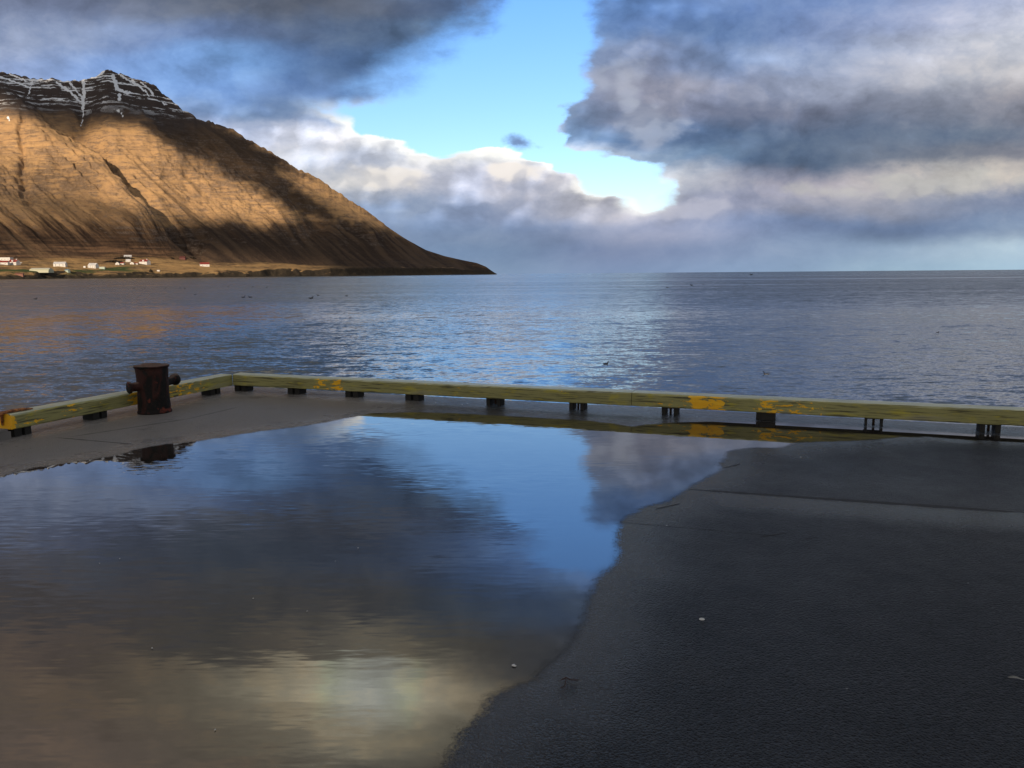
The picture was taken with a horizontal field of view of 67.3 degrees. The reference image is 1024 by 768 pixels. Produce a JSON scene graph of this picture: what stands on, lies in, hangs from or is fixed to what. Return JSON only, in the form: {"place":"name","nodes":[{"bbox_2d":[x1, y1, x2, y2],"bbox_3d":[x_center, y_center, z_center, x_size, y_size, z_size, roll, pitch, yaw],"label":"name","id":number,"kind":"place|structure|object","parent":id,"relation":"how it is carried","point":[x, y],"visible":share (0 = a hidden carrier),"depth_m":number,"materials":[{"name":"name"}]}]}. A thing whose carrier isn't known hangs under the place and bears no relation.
{"place":"outdoors","nodes":[
{"label":"outdoors","id":0,"kind":"place"},
{"bbox_2d":[0,69,496,278],"bbox_3d":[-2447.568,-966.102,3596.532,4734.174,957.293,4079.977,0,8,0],"label":"mountain","id":1,"kind":"structure","parent":0,"point":[102,167],"depth_m":3176.29,"materials":[{"name":"brown stone"}]},
{"bbox_2d":[0,261,9,264],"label":"farmhouse","id":2,"kind":"object","parent":1,"relation":"on","point":[5,262],"visible":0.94,"depth_m":2171.13,"materials":[{"name":"white"}]},
{"bbox_2d":[0,257,13,260],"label":"farmhouse","id":3,"kind":"object","parent":1,"relation":"on","point":[5,258],"visible":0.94,"depth_m":2306.11,"materials":[{"name":"white"}]},
{"bbox_2d":[9,259,20,264],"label":"farmhouse","id":4,"kind":"object","parent":1,"relation":"on","point":[15,262],"visible":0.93,"depth_m":2193.21,"materials":[{"name":"white"}]},
{"bbox_2d":[29,268,53,272],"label":"barrel shed","id":5,"kind":"structure","parent":1,"relation":"on","point":[45,270],"depth_m":2056.83,"materials":[{"name":"white metal"}]},
{"bbox_2d":[53,262,67,266],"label":"farmhouse","id":6,"kind":"object","parent":1,"relation":"on","point":[62,264],"visible":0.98,"depth_m":2237.82,"materials":[{"name":"white"}]},
{"bbox_2d":[88,263,98,268],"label":"farmhouse","id":7,"kind":"object","parent":1,"relation":"on","point":[93,265],"visible":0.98,"depth_m":2323.18,"materials":[{"name":"white"}]},
{"bbox_2d":[104,260,122,262],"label":"hedge","id":8,"kind":"object","parent":1,"relation":"on","point":[119,261],"visible":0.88,"depth_m":2509.19,"materials":[{"name":"plant"}]},
{"bbox_2d":[114,257,134,258],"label":"hedge","id":9,"kind":"object","parent":1,"relation":"on","point":[124,258],"visible":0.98,"depth_m":2605.61,"materials":[{"name":"plant"}]},
{"bbox_2d":[139,259,150,264],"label":"house","id":10,"kind":"structure","parent":1,"relation":"on","point":[146,261],"depth_m":2527.26,"materials":[{"name":"white"}]},
{"bbox_2d":[200,262,209,266],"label":"farmhouse","id":11,"kind":"object","parent":1,"relation":"on","point":[205,264],"visible":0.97,"depth_m":2659.95,"materials":[{"name":"white"}]},
{"bbox_2d":[0,386,1023,767],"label":"quay deck","id":12,"kind":"structure","parent":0,"point":[904,624],"depth_m":3.73,"materials":[{"name":"grey concrete"}]},
{"bbox_2d":[0,428,10,440],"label":"concrete kerb","id":13,"kind":"structure","parent":12,"relation":"on","point":[5,434],"depth_m":7.68,"materials":[{"name":"grey concrete"}]},
{"bbox_2d":[55,437,127,443],"bbox_3d":[-4.123,0.561,7.598,1.040,0.001,0.029,2,9,19],"label":"slab joint","id":14,"kind":"object","parent":12,"relation":"on","point":[92,440],"visible":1,"depth_m":7.61,"materials":[{"name":"grey concrete"}]},
{"bbox_2d":[0,374,232,436],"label":"timber curb","id":15,"kind":"structure","parent":12,"relation":"on","point":[18,422],"depth_m":8.64,"materials":[{"name":"paint"}]},
{"bbox_2d":[72,419,183,436],"bbox_3d":[-4.080,0.466,8.258,0.026,0.001,1.239,6,11,40],"label":"slab joint","id":16,"kind":"object","parent":12,"relation":"on","point":[130,427],"visible":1,"depth_m":8.25,"materials":[{"name":"grey concrete"}]},
{"bbox_2d":[126,363,180,414],"bbox_3d":[-4.230,0.034,9.184,0.388,0.596,0.695,5,10,34],"label":"mooring bollard","id":17,"kind":"object","parent":12,"relation":"on","point":[152,383],"visible":1,"depth_m":9.00,"materials":[{"name":"metal"}]},
{"bbox_2d":[233,373,634,409],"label":"timber curb","id":18,"kind":"structure","parent":12,"relation":"on","point":[497,394],"depth_m":9.71,"materials":[{"name":"yellow wood"}]},
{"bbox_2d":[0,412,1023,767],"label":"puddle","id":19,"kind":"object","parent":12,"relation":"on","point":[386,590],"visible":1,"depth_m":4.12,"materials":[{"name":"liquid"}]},
{"bbox_2d":[560,677,577,687],"bbox_3d":[0.213,1.173,3.038,0.094,0.009,0.048,-7,11,-40],"label":"twig","id":20,"kind":"object","parent":12,"relation":"on","point":[565,680],"visible":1,"depth_m":3.05,"materials":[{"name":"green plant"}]},
{"bbox_2d":[623,522,782,536],"bbox_3d":[1.188,0.913,4.836,1.019,0.001,0.012,2,9,17],"label":"slab joint","id":21,"kind":"object","parent":12,"relation":"on","point":[702,529],"visible":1,"depth_m":4.83,"materials":[{"name":"grey concrete"}]},
{"bbox_2d":[632,390,1023,432],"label":"timber curb","id":22,"kind":"structure","parent":12,"relation":"on","point":[770,407],"depth_m":8.11,"materials":[{"name":"paint"}]},
{"bbox_2d":[690,489,1014,511],"bbox_3d":[2.366,0.819,5.426,2.172,0.001,0.064,2,8,16],"label":"slab joint","id":23,"kind":"object","parent":12,"relation":"on","point":[894,503],"visible":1,"depth_m":5.39,"materials":[{"name":"grey concrete"}]},
{"bbox_2d":[0,270,1023,426],"bbox_3d":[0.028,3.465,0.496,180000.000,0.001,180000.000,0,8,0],"label":"sea","id":24,"kind":"structure","parent":0,"point":[861,335],"depth_m":46.58,"materials":[{"name":"blue liquid"}]},
{"bbox_2d":[0,0,1023,273],"label":"sky","id":25,"kind":"structure","parent":0,"point":[502,136],"materials":[{"name":"blue"}]}
]}

